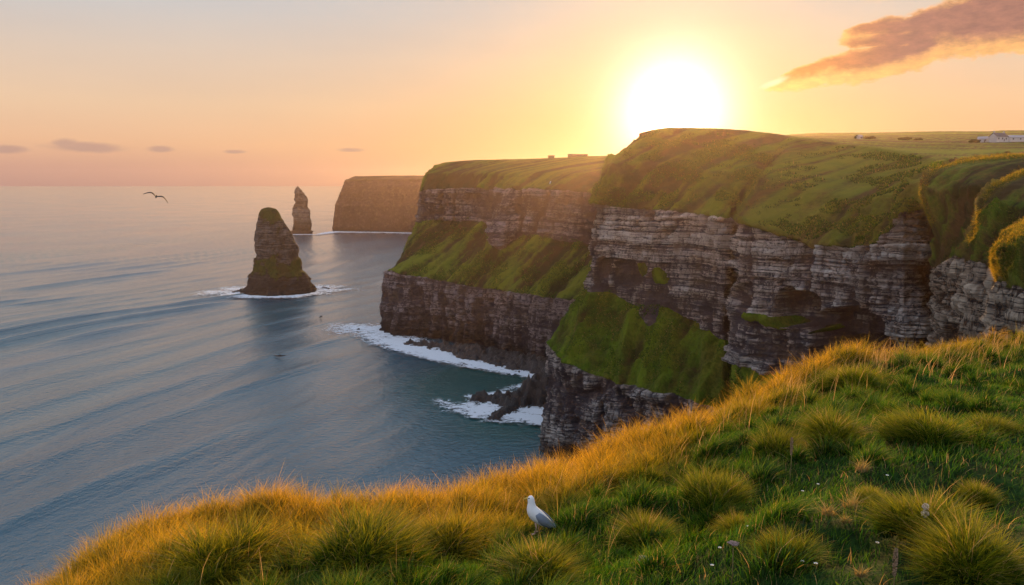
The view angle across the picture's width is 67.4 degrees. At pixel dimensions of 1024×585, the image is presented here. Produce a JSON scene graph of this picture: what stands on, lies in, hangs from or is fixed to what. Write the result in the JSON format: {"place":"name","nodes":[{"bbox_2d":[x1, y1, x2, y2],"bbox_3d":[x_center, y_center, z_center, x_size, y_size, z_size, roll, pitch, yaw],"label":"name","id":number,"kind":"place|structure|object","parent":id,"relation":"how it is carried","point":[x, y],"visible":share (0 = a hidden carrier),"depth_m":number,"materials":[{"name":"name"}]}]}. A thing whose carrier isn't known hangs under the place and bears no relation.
{"place":"outdoors","nodes":[
{"label":"outdoors","id":0,"kind":"place"},
{"bbox_2d":[144,192,167,202],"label":"flying gull","id":1,"kind":"object","parent":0,"point":[156,196],"visible":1,"depth_m":47.60,"materials":[{"name":"grey"}]},
{"bbox_2d":[0,186,571,584],"bbox_3d":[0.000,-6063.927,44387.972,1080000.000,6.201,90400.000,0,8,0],"label":"sea","id":2,"kind":"structure","parent":0,"point":[133,372],"depth_m":607.56,"materials":[{"name":"liquid"}]},
{"bbox_2d":[190,284,352,298],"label":"sea foam","id":3,"kind":"object","parent":2,"relation":"on","point":[280,296],"visible":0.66,"depth_m":1061.55,"materials":[{"name":"white"}]},
{"bbox_2d":[240,207,316,296],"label":"sea stack","id":4,"kind":"object","parent":2,"relation":"in","point":[277,268],"visible":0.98,"depth_m":1054.36,"materials":[{"name":"stone"}]},
{"bbox_2d":[291,186,313,233],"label":"sea stack","id":5,"kind":"object","parent":2,"relation":"in","point":[302,223],"visible":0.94,"depth_m":2368.71,"materials":[{"name":"brown stone"}]},
{"bbox_2d":[293,231,402,234],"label":"sea foam","id":6,"kind":"object","parent":2,"relation":"on","point":[345,231],"visible":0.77,"depth_m":2424.25,"materials":[{"name":"white"}]},
{"bbox_2d":[326,323,532,377],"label":"sea foam","id":7,"kind":"object","parent":2,"relation":"on","point":[395,343],"visible":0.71,"depth_m":700.22,"materials":[{"name":"white"}]},
{"bbox_2d":[403,338,547,373],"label":"shore platform","id":8,"kind":"structure","parent":2,"relation":"in","point":[515,360],"depth_m":657.88,"materials":[{"name":"grey stone"}]},
{"bbox_2d":[433,383,543,424],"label":"sea foam","id":9,"kind":"object","parent":2,"relation":"on","point":[532,415],"visible":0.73,"depth_m":508.56,"materials":[{"name":"white"}]},
{"bbox_2d":[486,405,520,421],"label":"rock reef","id":10,"kind":"object","parent":2,"relation":"in","point":[499,413],"visible":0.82,"depth_m":501.85},
{"bbox_2d":[469,366,548,408],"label":"rock reef","id":11,"kind":"object","parent":2,"relation":"in","point":[532,391],"visible":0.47,"depth_m":530.18},
{"bbox_2d":[332,175,422,231],"bbox_3d":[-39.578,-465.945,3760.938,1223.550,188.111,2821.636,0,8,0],"label":"headland","id":12,"kind":"structure","parent":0,"point":[376,203],"depth_m":2525.69,"materials":[{"name":"brown stone"}]},
{"bbox_2d":[379,156,606,358],"bbox_3d":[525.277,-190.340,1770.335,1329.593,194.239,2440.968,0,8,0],"label":"headland","id":13,"kind":"structure","parent":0,"point":[506,203],"depth_m":737.65,"materials":[{"name":"grey stone"}]},
{"bbox_2d":[390,217,590,297],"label":"slope grass","id":14,"kind":"structure","parent":13,"relation":"on","point":[504,265],"depth_m":722.42,"materials":[{"name":"green plant"}]},
{"bbox_2d":[567,154,587,156],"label":"stone barn","id":15,"kind":"structure","parent":13,"relation":"on","point":[575,155],"depth_m":863.98,"materials":[{"name":"stone"}]},
{"bbox_2d":[0,0,1023,185],"label":"sky","id":16,"kind":"structure","parent":0,"point":[93,92],"materials":[{"name":"orange"}]},
{"bbox_2d":[286,341,1023,584],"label":"grassy knoll","id":17,"kind":"structure","parent":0,"point":[980,474],"depth_m":7.04,"materials":[{"name":"grass"},{"name":"soil"}]},
{"bbox_2d":[113,500,316,584],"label":"grass tussock","id":18,"kind":"object","parent":17,"relation":"on","point":[199,548],"depth_m":8.57,"materials":[{"name":"green plant"}]},
{"bbox_2d":[276,504,326,531],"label":"grass tussock","id":19,"kind":"object","parent":17,"relation":"on","point":[301,518],"depth_m":11.14,"materials":[{"name":"plant"}]},
{"bbox_2d":[274,490,452,584],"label":"grass tussock","id":20,"kind":"object","parent":17,"relation":"on","point":[373,533],"depth_m":8.06,"materials":[{"name":"green plant"}]},
{"bbox_2d":[401,493,507,564],"bbox_3d":[-0.890,2.752,9.024,1.875,0.761,1.480,3,8,18],"label":"grass tussock","id":21,"kind":"object","parent":17,"relation":"on","point":[459,536],"depth_m":8.91,"materials":[{"name":"green plant"}]},
{"bbox_2d":[12,321,1023,584],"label":"turf grass","id":22,"kind":"structure","parent":17,"relation":"on","point":[642,487],"depth_m":9.84,"materials":[{"name":"green plant"}]},
{"bbox_2d":[466,528,601,584],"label":"grass tussock","id":23,"kind":"object","parent":17,"relation":"on","point":[539,554],"depth_m":7.28,"materials":[{"name":"green plant"}]},
{"bbox_2d":[51,330,1023,584],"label":"dry grass stalks","id":24,"kind":"object","parent":17,"relation":"on","point":[884,358],"visible":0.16,"depth_m":13.76,"materials":[{"name":"yellow plant"}]},
{"bbox_2d":[524,495,556,534],"bbox_3d":[0.408,2.726,9.427,0.534,0.487,0.179,0,8,0],"label":"gull","id":25,"kind":"object","parent":17,"relation":"on","point":[534,514],"visible":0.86,"depth_m":9.37,"materials":[{"name":"white"}]},
{"bbox_2d":[528,470,596,513],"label":"grass tussock","id":26,"kind":"object","parent":17,"relation":"on","point":[557,492],"depth_m":10.72,"materials":[{"name":"plant"}]},
{"bbox_2d":[572,445,616,474],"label":"grass tussock","id":27,"kind":"object","parent":17,"relation":"on","point":[586,462],"depth_m":12.95,"materials":[{"name":"yellow plant"}]},
{"bbox_2d":[598,503,696,552],"bbox_3d":[1.377,2.460,8.103,1.372,0.517,1.255,4,9,25],"label":"grass tussock","id":28,"kind":"object","parent":17,"relation":"on","point":[632,520],"depth_m":8.11,"materials":[{"name":"green plant"}]},
{"bbox_2d":[619,447,686,473],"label":"grass tussock","id":29,"kind":"object","parent":17,"relation":"on","point":[652,457],"depth_m":11.40,"materials":[{"name":"green plant"}]},
{"bbox_2d":[653,461,760,517],"bbox_3d":[2.208,2.072,8.368,1.436,0.575,1.327,6,10,38],"label":"grass tussock","id":30,"kind":"object","parent":17,"relation":"on","point":[699,488],"depth_m":8.29,"materials":[{"name":"green plant"}]},
{"bbox_2d":[702,507,753,537],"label":"grass tussock","id":31,"kind":"object","parent":17,"relation":"on","point":[730,520],"depth_m":7.19,"materials":[{"name":"green plant"}]},
{"bbox_2d":[727,540,738,584],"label":"umbel flower","id":32,"kind":"object","parent":17,"relation":"on","point":[733,543],"visible":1,"depth_m":5.53,"materials":[{"name":"white plant"}]},
{"bbox_2d":[719,395,775,424],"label":"grass tussock","id":33,"kind":"object","parent":17,"relation":"on","point":[754,406],"depth_m":13.73,"materials":[{"name":"yellow plant"}]},
{"bbox_2d":[741,420,811,462],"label":"grass tussock","id":34,"kind":"object","parent":17,"relation":"on","point":[772,440],"depth_m":9.49,"materials":[{"name":"green plant"}]},
{"bbox_2d":[738,520,845,577],"bbox_3d":[2.074,1.874,5.730,0.900,0.341,0.917,4,9,25],"label":"grass tussock","id":35,"kind":"object","parent":17,"relation":"on","point":[770,543],"depth_m":5.72,"materials":[{"name":"green plant"}]},
{"bbox_2d":[808,498,849,524],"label":"dead tuft","id":36,"kind":"object","parent":17,"relation":"on","point":[831,511],"visible":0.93,"depth_m":6.24,"materials":[{"name":"beige plant"}]},
{"bbox_2d":[786,400,877,458],"bbox_3d":[3.835,1.600,9.263,1.415,0.618,1.643,5,9,33],"label":"grass tussock","id":37,"kind":"object","parent":17,"relation":"on","point":[844,427],"depth_m":9.25,"materials":[{"name":"green plant"}]},
{"bbox_2d":[834,511,855,524],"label":"dead tuft","id":38,"kind":"object","parent":17,"relation":"on","point":[843,520],"visible":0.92,"depth_m":6.11,"materials":[{"name":"beige plant"}]},
{"bbox_2d":[802,352,899,392],"bbox_3d":[6.277,1.484,14.187,1.906,0.788,1.473,5,9,30],"label":"grass tussock","id":39,"kind":"object","parent":17,"relation":"on","point":[851,374],"depth_m":14.07,"materials":[{"name":"green plant"}]},
{"bbox_2d":[831,487,871,512],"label":"dead tuft","id":40,"kind":"object","parent":17,"relation":"on","point":[854,501],"visible":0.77,"depth_m":6.56,"materials":[{"name":"beige plant"}]},
{"bbox_2d":[842,455,878,472],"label":"dead tuft","id":41,"kind":"object","parent":17,"relation":"on","point":[861,468],"visible":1,"depth_m":7.66,"materials":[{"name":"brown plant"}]},
{"bbox_2d":[845,561,880,582],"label":"dead tuft","id":42,"kind":"object","parent":17,"relation":"on","point":[862,574],"visible":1,"depth_m":5.12,"materials":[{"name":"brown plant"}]},
{"bbox_2d":[841,481,891,506],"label":"grass tussock","id":43,"kind":"object","parent":17,"relation":"on","point":[867,490],"depth_m":6.90,"materials":[{"name":"plant"}]},
{"bbox_2d":[892,548,897,584],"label":"seed head","id":44,"kind":"object","parent":17,"relation":"on","point":[894,564],"visible":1,"depth_m":4.81},
{"bbox_2d":[818,475,1014,553],"bbox_3d":[3.073,1.618,5.697,1.548,0.539,1.232,-4,9,-26],"label":"grass tussock","id":45,"kind":"object","parent":17,"relation":"on","point":[890,524],"depth_m":5.75,"materials":[{"name":"green plant"}]},
{"bbox_2d":[853,401,994,450],"bbox_3d":[4.650,1.459,8.702,1.712,0.520,1.400,4,9,27],"label":"grass tussock","id":46,"kind":"object","parent":17,"relation":"on","point":[915,428],"depth_m":8.61,"materials":[{"name":"green plant"}]},
{"bbox_2d":[921,503,929,526],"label":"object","id":47,"kind":"object","parent":17,"relation":"on","point":[924,511],"visible":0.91,"depth_m":5.61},
{"bbox_2d":[873,486,1023,584],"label":"grass tussock","id":48,"kind":"object","parent":17,"relation":"on","point":[966,556],"depth_m":4.97,"materials":[{"name":"green plant"}]},
{"bbox_2d":[942,476,1012,508],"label":"grass tussock","id":49,"kind":"object","parent":17,"relation":"on","point":[988,498],"depth_m":6.84,"materials":[{"name":"green plant"}]},
{"bbox_2d":[953,411,1023,437],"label":"grass tussock","id":50,"kind":"object","parent":17,"relation":"on","point":[999,423],"depth_m":9.44,"materials":[{"name":"green plant"}]},
{"bbox_2d":[538,128,1023,461],"bbox_3d":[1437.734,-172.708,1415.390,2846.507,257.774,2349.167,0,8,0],"label":"headland","id":51,"kind":"structure","parent":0,"point":[749,289],"depth_m":384.84,"materials":[{"name":"grey stone"}]},
{"bbox_2d":[556,287,779,406],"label":"slope grass","id":52,"kind":"structure","parent":51,"relation":"on","point":[650,351],"depth_m":409.21,"materials":[{"name":"green plant"}]},
{"bbox_2d":[588,130,947,247],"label":"slope grass","id":53,"kind":"structure","parent":51,"relation":"on","point":[889,179],"depth_m":362.82,"materials":[{"name":"green plant"}]},
{"bbox_2d":[897,137,911,139],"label":"bush","id":54,"kind":"object","parent":51,"relation":"on","point":[905,138],"visible":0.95,"depth_m":724.05,"materials":[{"name":"green plant"}]},
{"bbox_2d":[968,139,979,142],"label":"bush","id":55,"kind":"object","parent":51,"relation":"on","point":[974,141],"visible":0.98,"depth_m":677.24,"materials":[{"name":"green plant"}]},
{"bbox_2d":[977,136,988,141],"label":"farm shed","id":56,"kind":"structure","parent":51,"relation":"on","point":[983,138],"depth_m":685.47,"materials":[{"name":"paint"}]},
{"bbox_2d":[989,131,1008,141],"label":"farmhouse","id":57,"kind":"object","parent":51,"relation":"on","point":[998,137],"visible":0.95,"depth_m":674.76,"materials":[{"name":"paint"}]},
{"bbox_2d":[1008,135,1023,141],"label":"farm barn","id":58,"kind":"structure","parent":51,"relation":"on","point":[1015,138],"depth_m":687.28,"materials":[{"name":"paint"}]},
{"bbox_2d":[789,437,792,488],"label":"grass stalk","id":59,"kind":"object","parent":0,"point":[791,447],"visible":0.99,"depth_m":8.18,"materials":[{"name":"brown plant"}]},
{"bbox_2d":[919,151,1023,349],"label":"spur","id":60,"kind":"structure","parent":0,"point":[952,192],"depth_m":203.32,"materials":[{"name":"green plant"}]},
{"bbox_2d":[917,152,1023,229],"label":"spur grass","id":61,"kind":"structure","parent":60,"relation":"on","point":[961,160],"depth_m":223.96,"materials":[{"name":"green plant"}]},
{"bbox_2d":[942,165,1023,341],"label":"spur","id":62,"kind":"structure","parent":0,"point":[969,269],"depth_m":125.63,"materials":[{"name":"grey stone"}]},
{"bbox_2d":[960,197,1022,258],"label":"spur grass","id":63,"kind":"structure","parent":62,"relation":"on","point":[987,254],"depth_m":125.99,"materials":[{"name":"green plant"}]},
{"bbox_2d":[966,168,1023,246],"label":"spur grass","id":64,"kind":"structure","parent":62,"relation":"on","point":[1015,175],"depth_m":137.27,"materials":[{"name":"green plant"}]},
{"bbox_2d":[980,218,1023,339],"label":"spur","id":65,"kind":"structure","parent":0,"point":[1004,306],"depth_m":78.75,"materials":[{"name":"grey stone"}]},
{"bbox_2d":[986,216,1023,284],"bbox_3d":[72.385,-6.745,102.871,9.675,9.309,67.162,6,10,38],"label":"spur grass","id":66,"kind":"structure","parent":65,"relation":"on","point":[1017,233],"depth_m":83.95,"materials":[{"name":"green plant"}]}
]}

